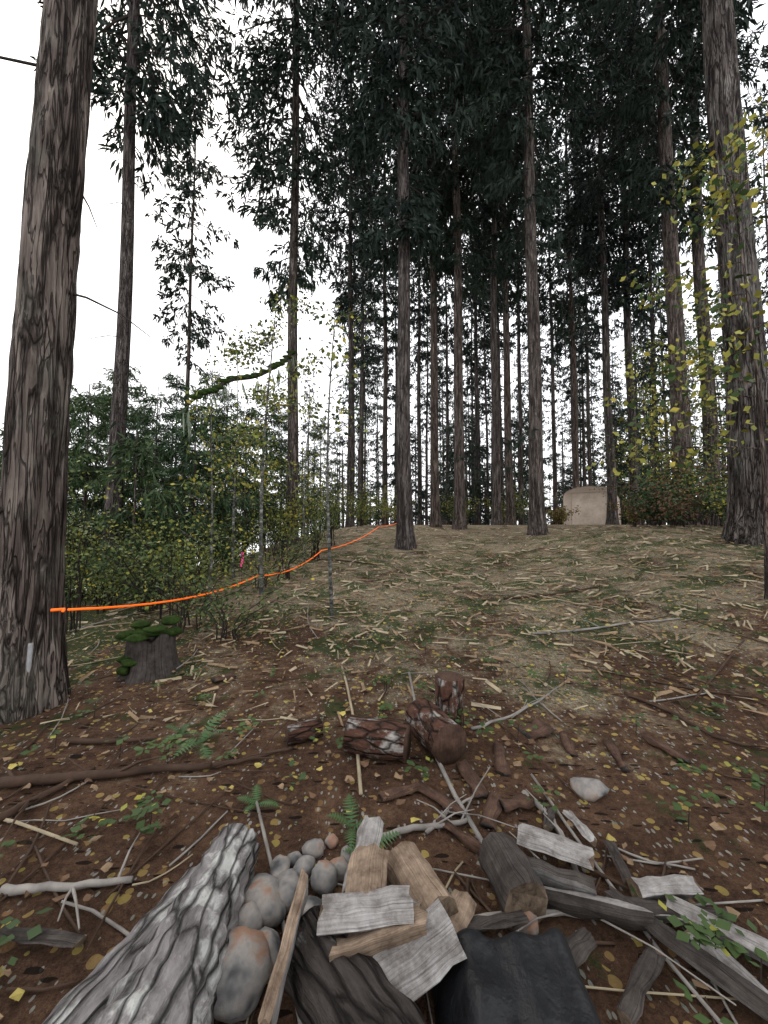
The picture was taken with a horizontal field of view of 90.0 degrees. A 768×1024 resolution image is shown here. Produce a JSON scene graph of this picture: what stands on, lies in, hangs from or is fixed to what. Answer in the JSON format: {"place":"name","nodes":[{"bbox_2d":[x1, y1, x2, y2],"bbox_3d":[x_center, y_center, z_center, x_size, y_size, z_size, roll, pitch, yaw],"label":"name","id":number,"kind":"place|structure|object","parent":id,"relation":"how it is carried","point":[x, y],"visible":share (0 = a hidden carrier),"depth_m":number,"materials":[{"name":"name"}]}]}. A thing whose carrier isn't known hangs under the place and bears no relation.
{"place":"outdoors","nodes":[
{"label":"outdoors","id":0,"kind":"place"},
{"bbox_2d":[0,525,767,1023],"bbox_3d":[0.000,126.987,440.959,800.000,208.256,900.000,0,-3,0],"label":"ground","id":1,"kind":"structure","parent":0,"point":[632,813],"depth_m":2.81,"materials":[{"name":"brown soil"}]},
{"bbox_2d":[0,0,149,724],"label":"tree","id":2,"kind":"object","parent":1,"relation":"on","point":[34,488],"visible":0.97,"depth_m":3.25,"materials":[{"name":"brown plant"}]},
{"bbox_2d":[66,383,107,598],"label":"tree","id":3,"kind":"object","parent":1,"relation":"on","point":[74,417],"visible":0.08,"depth_m":12.42,"materials":[{"name":"green plant"}]},
{"bbox_2d":[65,384,136,602],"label":"young fir","id":4,"kind":"object","parent":1,"relation":"on","point":[76,451],"visible":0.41,"depth_m":10.56,"materials":[{"name":"green plant"}]},
{"bbox_2d":[65,449,149,633],"bbox_3d":[-4.266,0.462,5.230,1.235,2.680,1.914,0,-3,0],"label":"brush","id":5,"kind":"object","parent":1,"relation":"on","point":[78,586],"visible":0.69,"depth_m":5.36,"materials":[{"name":"green plant"}]},
{"bbox_2d":[67,366,162,584],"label":"young fir","id":6,"kind":"object","parent":1,"relation":"on","point":[108,401],"visible":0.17,"depth_m":12.93,"materials":[{"name":"green plant"}]},
{"bbox_2d":[42,866,195,1023],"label":"log","id":7,"kind":"object","parent":1,"relation":"on","point":[84,1001],"visible":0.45,"depth_m":1.14,"materials":[{"name":"grey wood"}]},
{"bbox_2d":[66,430,195,601],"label":"young fir","id":8,"kind":"object","parent":1,"relation":"on","point":[125,449],"visible":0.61,"depth_m":8.03,"materials":[{"name":"green plant"}]},
{"bbox_2d":[70,525,202,613],"bbox_3d":[-4.023,0.968,6.018,1.895,1.569,2.042,0,-3,0],"label":"brush","id":9,"kind":"object","parent":1,"relation":"on","point":[143,571],"visible":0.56,"depth_m":6.10,"materials":[{"name":"green"}]},
{"bbox_2d":[65,507,209,613],"bbox_3d":[-4.055,0.833,6.482,2.100,1.890,2.842,3,-4,-42],"label":"brush","id":10,"kind":"object","parent":1,"relation":"on","point":[119,556],"visible":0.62,"depth_m":6.13,"materials":[{"name":"green"}]},
{"bbox_2d":[65,532,215,613],"bbox_3d":[-4.845,1.091,6.576,2.454,1.496,2.901,-1,-3,17],"label":"brush","id":11,"kind":"object","parent":1,"relation":"on","point":[104,591],"visible":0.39,"depth_m":6.40,"materials":[{"name":"green"}]},
{"bbox_2d":[90,387,201,588],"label":"young fir","id":12,"kind":"object","parent":1,"relation":"on","point":[165,456],"visible":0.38,"depth_m":11.52,"materials":[{"name":"green plant"}]},
{"bbox_2d":[30,0,265,597],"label":"tree","id":13,"kind":"object","parent":1,"relation":"on","point":[164,132],"visible":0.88,"depth_m":10.13,"materials":[{"name":"green plant"}]},
{"bbox_2d":[115,615,182,684],"bbox_3d":[-2.383,1.392,3.926,0.696,0.631,0.706,0,-3,0],"label":"mossy stump","id":14,"kind":"object","parent":1,"relation":"on","point":[150,653],"visible":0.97,"depth_m":3.76,"materials":[{"name":"brown wood"}]},
{"bbox_2d":[126,371,207,568],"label":"young fir","id":15,"kind":"object","parent":1,"relation":"on","point":[171,380],"visible":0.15,"depth_m":17.23,"materials":[{"name":"green plant"}]},
{"bbox_2d":[92,823,260,1023],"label":"log","id":16,"kind":"object","parent":1,"relation":"on","point":[173,975],"visible":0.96,"depth_m":1.17,"materials":[{"name":"grey wood"}]},
{"bbox_2d":[67,480,287,618],"bbox_3d":[-2.922,0.670,5.652,3.312,2.140,1.762,2,-3,-27],"label":"brush","id":17,"kind":"object","parent":1,"relation":"on","point":[160,556],"visible":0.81,"depth_m":5.72,"materials":[{"name":"green"}]},
{"bbox_2d":[144,39,239,563],"bbox_3d":[-11.589,-12.717,23.173,5.326,33.800,4.712,2,-4,-39],"label":"tree","id":18,"kind":"object","parent":1,"relation":"on","point":[189,267],"visible":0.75,"depth_m":22.96,"materials":[{"name":"green plant"}]},
{"bbox_2d":[76,521,314,632],"bbox_3d":[-2.606,0.935,5.278,3.231,1.641,2.040,1,-3,-12],"label":"brush","id":19,"kind":"object","parent":1,"relation":"on","point":[172,589],"visible":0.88,"depth_m":5.27,"materials":[{"name":"green plant"}]},
{"bbox_2d":[136,401,255,577],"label":"young fir","id":20,"kind":"object","parent":1,"relation":"on","point":[182,445],"visible":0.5,"depth_m":9.48,"materials":[{"name":"green plant"}]},
{"bbox_2d":[143,391,260,614],"bbox_3d":[-2.727,0.001,5.918,1.642,3.748,1.964,-2,-4,38],"label":"sapling","id":21,"kind":"object","parent":1,"relation":"on","point":[211,482],"visible":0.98,"depth_m":6.14,"materials":[{"name":"green plant"}]},
{"bbox_2d":[154,534,255,595],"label":"brush","id":22,"kind":"object","parent":1,"relation":"on","point":[204,567],"visible":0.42,"depth_m":7.09,"materials":[{"name":"green"}]},
{"bbox_2d":[158,366,260,567],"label":"young fir","id":23,"kind":"object","parent":1,"relation":"on","point":[224,417],"visible":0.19,"depth_m":14.18,"materials":[{"name":"green plant"}]},
{"bbox_2d":[133,560,300,645],"bbox_3d":[-1.992,1.182,4.892,1.997,1.163,1.835,0,-3,0],"label":"brush","id":24,"kind":"object","parent":1,"relation":"on","point":[221,620],"visible":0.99,"depth_m":4.76,"materials":[{"name":"green plant"}]},
{"bbox_2d":[198,385,250,554],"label":"young fir","id":25,"kind":"object","parent":1,"relation":"on","point":[224,400],"visible":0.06,"depth_m":21.28,"materials":[{"name":"green plant"}]},
{"bbox_2d":[194,338,279,577],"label":"sapling","id":26,"kind":"object","parent":1,"relation":"on","point":[234,492],"visible":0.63,"depth_m":8.64,"materials":[{"name":"green plant"}]},
{"bbox_2d":[202,405,289,557],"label":"tree","id":27,"kind":"object","parent":1,"relation":"on","point":[244,454],"visible":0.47,"depth_m":12.05,"materials":[{"name":"green plant"}]},
{"bbox_2d":[209,489,310,561],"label":"brush","id":28,"kind":"object","parent":1,"relation":"on","point":[278,536],"visible":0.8,"depth_m":10.02,"materials":[{"name":"green"}]},
{"bbox_2d":[191,520,339,589],"bbox_3d":[-2.215,0.897,7.645,2.034,1.459,2.683,-1,-3,22],"label":"brush","id":29,"kind":"object","parent":1,"relation":"on","point":[274,563],"visible":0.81,"depth_m":7.37,"materials":[{"name":"green"}]},
{"bbox_2d":[232,393,299,547],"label":"tree","id":30,"kind":"object","parent":1,"relation":"on","point":[275,421],"visible":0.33,"depth_m":16.23,"materials":[{"name":"green plant"}]},
{"bbox_2d":[217,280,324,594],"bbox_3d":[-2.377,-1.260,7.574,1.762,6.146,2.794,3,-4,-41],"label":"sapling","id":31,"kind":"object","parent":1,"relation":"on","point":[283,398],"visible":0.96,"depth_m":7.29,"materials":[{"name":"green plant"}]},
{"bbox_2d":[248,411,309,545],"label":"young fir","id":32,"kind":"object","parent":1,"relation":"on","point":[281,441],"visible":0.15,"depth_m":24.10,"materials":[{"name":"green plant"}]},
{"bbox_2d":[162,710,400,854],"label":"ferns","id":33,"kind":"object","parent":1,"relation":"on","point":[203,739],"visible":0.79,"depth_m":2.09,"materials":[{"name":"plant"}]},
{"bbox_2d":[237,472,334,555],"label":"brush","id":34,"kind":"object","parent":1,"relation":"on","point":[288,518],"visible":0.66,"depth_m":11.07,"materials":[{"name":"green"}]},
{"bbox_2d":[191,0,390,547],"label":"tree","id":35,"kind":"object","parent":1,"relation":"on","point":[296,140],"visible":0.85,"depth_m":13.33,"materials":[{"name":"green plant"}]},
{"bbox_2d":[181,350,295,435],"bbox_3d":[-3.703,-3.516,10.849,0.507,3.930,4.184,-1,-3,26],"label":"mossy limb","id":36,"kind":"object","parent":35,"relation":"attached to","point":[228,379],"visible":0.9,"depth_m":10.13,"materials":[{"name":"green"}]},
{"bbox_2d":[252,499,349,580],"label":"brush","id":37,"kind":"object","parent":1,"relation":"on","point":[299,556],"visible":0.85,"depth_m":8.03,"materials":[{"name":"green"}]},
{"bbox_2d":[272,398,337,562],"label":"sapling","id":38,"kind":"object","parent":1,"relation":"on","point":[309,451],"visible":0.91,"depth_m":9.59,"materials":[{"name":"green plant"}]},
{"bbox_2d":[295,486,340,560],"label":"brush","id":39,"kind":"object","parent":1,"relation":"on","point":[318,542],"visible":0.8,"depth_m":9.73,"materials":[{"name":"green"}]},
{"bbox_2d":[298,415,345,534],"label":"young fir","id":40,"kind":"object","parent":1,"relation":"on","point":[315,467],"visible":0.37,"depth_m":27.06,"materials":[{"name":"green plant"}]},
{"bbox_2d":[299,302,372,615],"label":"tree","id":41,"kind":"object","parent":1,"relation":"on","point":[339,349],"visible":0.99,"depth_m":5.70,"materials":[{"name":"green plant"}]},
{"bbox_2d":[299,0,394,527],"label":"tree","id":42,"kind":"object","parent":1,"relation":"on","point":[348,300],"visible":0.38,"depth_m":20.45,"materials":[{"name":"green plant"}]},
{"bbox_2d":[335,336,371,524],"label":"tree","id":43,"kind":"object","parent":1,"relation":"on","point":[343,443],"visible":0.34,"depth_m":40.41,"materials":[{"name":"green plant"}]},
{"bbox_2d":[284,904,425,1023],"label":"dark log","id":44,"kind":"object","parent":1,"relation":"on","point":[357,988],"visible":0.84,"depth_m":1.11,"materials":[{"name":"brown wood"}]},
{"bbox_2d":[334,262,390,489],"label":"tree","id":45,"kind":"object","parent":1,"relation":"on","point":[370,392],"visible":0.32,"depth_m":43.90,"materials":[{"name":"green plant"}]},
{"bbox_2d":[335,160,392,525],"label":"tree","id":46,"kind":"object","parent":1,"relation":"on","point":[363,361],"visible":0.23,"depth_m":31.43,"materials":[{"name":"green plant"}]},
{"bbox_2d":[331,223,396,522],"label":"tree","id":47,"kind":"object","parent":1,"relation":"on","point":[373,354],"visible":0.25,"depth_m":35.68,"materials":[{"name":"green plant"}]},
{"bbox_2d":[339,482,393,526],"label":"brush","id":48,"kind":"object","parent":1,"relation":"on","point":[364,510],"visible":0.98,"depth_m":16.90,"materials":[{"name":"green"}]},
{"bbox_2d":[258,815,476,1023],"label":"firewood pile","id":49,"kind":"object","parent":1,"relation":"on","point":[409,922],"visible":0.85,"depth_m":1.25,"materials":[{"name":"brown wood"}]},
{"bbox_2d":[285,671,466,764],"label":"rotten logs","id":50,"kind":"object","parent":1,"relation":"on","point":[438,732],"visible":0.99,"depth_m":2.50,"materials":[{"name":"brown wood"}]},
{"bbox_2d":[341,38,419,525],"bbox_3d":[-0.099,-16.554,26.722,5.916,36.800,5.464,0,-3,0],"label":"tree","id":51,"kind":"object","parent":1,"relation":"on","point":[386,318],"visible":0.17,"depth_m":26.41,"materials":[{"name":"green plant"}]},
{"bbox_2d":[0,807,767,1023],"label":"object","id":52,"kind":"object","parent":1,"relation":"on","point":[518,878],"visible":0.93,"depth_m":1.46,"materials":[{"name":"grey wood"}]},
{"bbox_2d":[0,526,767,1023],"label":"sticks","id":53,"kind":"object","parent":1,"relation":"on","point":[466,884],"visible":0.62,"depth_m":1.94,"materials":[{"name":"wood"}]},
{"bbox_2d":[0,525,767,1023],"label":"plants","id":54,"kind":"object","parent":1,"relation":"on","point":[704,929],"visible":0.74,"depth_m":2.08,"materials":[{"name":"green plant"}]},
{"bbox_2d":[291,0,489,549],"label":"tree","id":55,"kind":"object","parent":1,"relation":"on","point":[377,13],"visible":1,"depth_m":11.13,"materials":[{"name":"green plant"}]},
{"bbox_2d":[50,523,395,611],"bbox_3d":[-1.286,0.661,7.957,1.326,1.214,10.234,-1,-3,20],"label":"orange rope","id":56,"kind":"object","parent":55,"relation":"attached to","point":[75,609],"visible":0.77,"depth_m":4.03,"materials":[{"name":"orange"}]},
{"bbox_2d":[371,239,417,524],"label":"tree","id":57,"kind":"object","parent":1,"relation":"on","point":[391,349],"visible":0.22,"depth_m":40.71,"materials":[{"name":"green plant"}]},
{"bbox_2d":[40,524,767,726],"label":"dry grass","id":58,"kind":"structure","parent":1,"relation":"on","point":[136,718],"depth_m":5.73,"materials":[{"name":"beige plant"}]},
{"bbox_2d":[213,777,608,1023],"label":"river stones","id":59,"kind":"object","parent":1,"relation":"on","point":[251,955],"visible":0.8,"depth_m":1.42,"materials":[{"name":"grey stone"}]},
{"bbox_2d":[388,133,453,524],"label":"tree","id":60,"kind":"object","parent":1,"relation":"on","point":[419,319],"visible":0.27,"depth_m":29.46,"materials":[{"name":"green plant"}]},
{"bbox_2d":[410,252,451,524],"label":"tree","id":61,"kind":"object","parent":1,"relation":"on","point":[427,396],"visible":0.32,"depth_m":46.65,"materials":[{"name":"green plant"}]},
{"bbox_2d":[366,1,499,527],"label":"tree","id":62,"kind":"object","parent":1,"relation":"on","point":[432,276],"visible":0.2,"depth_m":16.12,"materials":[{"name":"green plant"}]},
{"bbox_2d":[368,0,523,529],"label":"tree","id":63,"kind":"object","parent":1,"relation":"on","point":[445,185],"visible":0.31,"depth_m":15.32,"materials":[{"name":"green plant"}]},
{"bbox_2d":[422,227,473,524],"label":"tree","id":64,"kind":"object","parent":1,"relation":"on","point":[445,335],"visible":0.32,"depth_m":36.55,"materials":[{"name":"green plant"}]},
{"bbox_2d":[211,672,689,855],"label":"bark pieces","id":65,"kind":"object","parent":1,"relation":"on","point":[495,804],"depth_m":2.19,"materials":[{"name":"brown wood"}]},
{"bbox_2d":[442,394,491,524],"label":"young fir","id":66,"kind":"object","parent":1,"relation":"on","point":[468,453],"visible":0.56,"depth_m":25.81,"materials":[{"name":"green plant"}]},
{"bbox_2d":[440,235,502,524],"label":"tree","id":67,"kind":"object","parent":1,"relation":"on","point":[466,387],"visible":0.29,"depth_m":42.34,"materials":[{"name":"green plant"}]},
{"bbox_2d":[445,97,512,524],"bbox_3d":[6.999,-16.012,27.978,5.120,35.800,5.126,0,-3,0],"label":"tree","id":68,"kind":"object","parent":1,"relation":"on","point":[467,362],"visible":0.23,"depth_m":27.40,"materials":[{"name":"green plant"}]},
{"bbox_2d":[453,170,520,523],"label":"tree","id":69,"kind":"object","parent":1,"relation":"on","point":[484,368],"visible":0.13,"depth_m":38.26,"materials":[{"name":"green plant"}]},
{"bbox_2d":[462,196,525,524],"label":"tree","id":70,"kind":"object","parent":1,"relation":"on","point":[499,342],"visible":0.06,"depth_m":30.81,"materials":[{"name":"green plant"}]},
{"bbox_2d":[448,0,559,524],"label":"tree","id":71,"kind":"object","parent":1,"relation":"on","point":[495,272],"visible":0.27,"depth_m":18.25,"materials":[{"name":"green plant"}]},
{"bbox_2d":[461,0,564,524],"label":"tree","id":72,"kind":"object","parent":1,"relation":"on","point":[510,517],"visible":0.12,"depth_m":19.70,"materials":[{"name":"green plant"}]},
{"bbox_2d":[502,374,528,522],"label":"tree","id":73,"kind":"object","parent":1,"relation":"on","point":[515,420],"visible":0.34,"depth_m":29.86,"materials":[{"name":"green plant"}]},
{"bbox_2d":[432,927,601,1023],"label":"black tarp","id":74,"kind":"object","parent":1,"relation":"on","point":[516,977],"visible":0.84,"depth_m":1.17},
{"bbox_2d":[497,101,550,524],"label":"tree","id":75,"kind":"object","parent":1,"relation":"on","point":[520,328],"visible":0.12,"depth_m":25.34,"materials":[{"name":"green plant"}]},
{"bbox_2d":[418,0,656,535],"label":"tree","id":76,"kind":"object","parent":1,"relation":"on","point":[530,15],"visible":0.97,"depth_m":12.32,"materials":[{"name":"green plant"}]},
{"bbox_2d":[514,286,567,438],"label":"tree","id":77,"kind":"object","parent":1,"relation":"on","point":[547,386],"visible":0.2,"depth_m":46.32,"materials":[{"name":"green plant"}]},
{"bbox_2d":[515,102,583,524],"bbox_3d":[13.538,-16.410,30.890,5.694,36.880,4.981,-3,-4,40],"label":"tree","id":78,"kind":"object","parent":1,"relation":"on","point":[557,348],"visible":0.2,"depth_m":30.50,"materials":[{"name":"green plant"}]},
{"bbox_2d":[535,3,614,487],"bbox_3d":[12.153,-16.159,25.009,5.497,35.800,5.588,-1,-3,21],"label":"tree","id":79,"kind":"object","parent":1,"relation":"on","point":[570,312],"visible":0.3,"depth_m":24.65,"materials":[{"name":"green plant"}]},
{"bbox_2d":[548,228,601,475],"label":"tree","id":80,"kind":"object","parent":1,"relation":"on","point":[580,400],"visible":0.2,"depth_m":41.29,"materials":[{"name":"green plant"}]},
{"bbox_2d":[555,236,617,485],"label":"tree","id":81,"kind":"object","parent":1,"relation":"on","point":[593,376],"visible":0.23,"depth_m":45.21,"materials":[{"name":"green plant"}]},
{"bbox_2d":[558,358,619,500],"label":"tree","id":82,"kind":"object","parent":1,"relation":"on","point":[583,432],"visible":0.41,"depth_m":42.91,"materials":[{"name":"green plant"}]},
{"bbox_2d":[555,152,623,485],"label":"tree","id":83,"kind":"object","parent":1,"relation":"on","point":[587,350],"visible":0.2,"depth_m":33.43,"materials":[{"name":"green plant"}]},
{"bbox_2d":[563,486,620,524],"bbox_3d":[13.451,-0.204,24.623,2.735,2.384,5.742,-2,-4,34],"label":"canvas shelter","id":84,"kind":"object","parent":1,"relation":"on","point":[591,504],"visible":0.68,"depth_m":22.36,"materials":[{"name":"brown"}]},
{"bbox_2d":[543,0,658,524],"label":"tree","id":85,"kind":"object","parent":1,"relation":"on","point":[580,199],"visible":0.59,"depth_m":20.56,"materials":[{"name":"green plant"}]},
{"bbox_2d":[587,364,628,524],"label":"young fir","id":86,"kind":"object","parent":1,"relation":"on","point":[617,384],"visible":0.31,"depth_m":26.43,"materials":[{"name":"green plant"}]},
{"bbox_2d":[560,0,689,524],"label":"tree","id":87,"kind":"object","parent":1,"relation":"on","point":[641,314],"visible":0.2,"depth_m":20.96,"materials":[{"name":"green plant"}]},
{"bbox_2d":[616,324,669,524],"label":"tree","id":88,"kind":"object","parent":1,"relation":"on","point":[643,346],"visible":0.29,"depth_m":25.22,"materials":[{"name":"green plant"}]},
{"bbox_2d":[534,0,759,525],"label":"tree","id":89,"kind":"object","parent":1,"relation":"on","point":[634,106],"visible":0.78,"depth_m":13.61,"materials":[{"name":"green plant"}]},
{"bbox_2d":[613,132,691,524],"bbox_3d":[19.866,-16.431,29.029,5.397,36.809,5.366,0,-3,0],"label":"tree","id":90,"kind":"object","parent":1,"relation":"on","point":[651,320],"visible":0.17,"depth_m":28.72,"materials":[{"name":"green plant"}]},
{"bbox_2d":[593,334,716,491],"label":"maple","id":91,"kind":"object","parent":1,"relation":"on","point":[645,395],"visible":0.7,"depth_m":16.36,"materials":[{"name":"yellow plant"}]},
{"bbox_2d":[615,475,704,525],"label":"brush","id":92,"kind":"object","parent":1,"relation":"on","point":[644,495],"visible":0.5,"depth_m":11.41,"materials":[{"name":"green"}]},
{"bbox_2d":[634,221,689,522],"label":"tree","id":93,"kind":"object","parent":1,"relation":"on","point":[662,380],"visible":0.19,"depth_m":43.21,"materials":[{"name":"green plant"}]},
{"bbox_2d":[625,430,721,524],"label":"brush","id":94,"kind":"object","parent":1,"relation":"on","point":[666,473],"visible":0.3,"depth_m":12.95,"materials":[{"name":"green"}]},
{"bbox_2d":[622,475,726,526],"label":"brush","id":95,"kind":"object","parent":1,"relation":"on","point":[678,508],"visible":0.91,"depth_m":10.39,"materials":[{"name":"green"}]},
{"bbox_2d":[582,0,767,545],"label":"tree","id":96,"kind":"object","parent":1,"relation":"on","point":[744,507],"visible":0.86,"depth_m":7.95,"materials":[{"name":"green plant"}]},
{"bbox_2d":[623,314,726,465],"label":"maple","id":97,"kind":"object","parent":1,"relation":"on","point":[667,373],"visible":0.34,"depth_m":15.11,"materials":[{"name":"green plant"}]},
{"bbox_2d":[586,95,767,599],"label":"sapling","id":98,"kind":"object","parent":1,"relation":"on","point":[733,186],"visible":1,"depth_m":5.70,"materials":[{"name":"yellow plant"}]},
{"bbox_2d":[640,445,727,524],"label":"brush","id":99,"kind":"object","parent":1,"relation":"on","point":[689,477],"visible":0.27,"depth_m":12.21,"materials":[{"name":"green"}]},
{"bbox_2d":[604,0,767,525],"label":"tree","id":100,"kind":"object","parent":1,"relation":"on","point":[698,256],"visible":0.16,"depth_m":15.84,"materials":[{"name":"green plant"}]},
{"bbox_2d":[655,465,727,526],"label":"brush","id":101,"kind":"object","parent":1,"relation":"on","point":[693,478],"visible":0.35,"depth_m":10.95,"materials":[{"name":"green"}]},
{"bbox_2d":[694,477,727,523],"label":"brush","id":102,"kind":"object","parent":1,"relation":"on","point":[720,503],"visible":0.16,"depth_m":9.62,"materials":[{"name":"green"}]},
{"bbox_2d":[662,302,767,524],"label":"tree","id":103,"kind":"object","parent":1,"relation":"on","point":[706,397],"visible":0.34,"depth_m":13.19,"materials":[{"name":"green plant"}]},
{"bbox_2d":[747,79,767,347],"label":"tree","id":104,"kind":"object","parent":1,"relation":"on","point":[759,185],"visible":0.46,"depth_m":29.85,"materials":[{"name":"green plant"}]},
{"bbox_2d":[0,528,767,1018],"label":"twigs","id":105,"kind":"object","parent":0,"point":[14,780],"depth_m":2.24,"materials":[{"name":"brown wood"}]},
{"bbox_2d":[0,0,767,564],"label":"sky","id":106,"kind":"structure","parent":0,"point":[99,261],"materials":[{"name":"white"}]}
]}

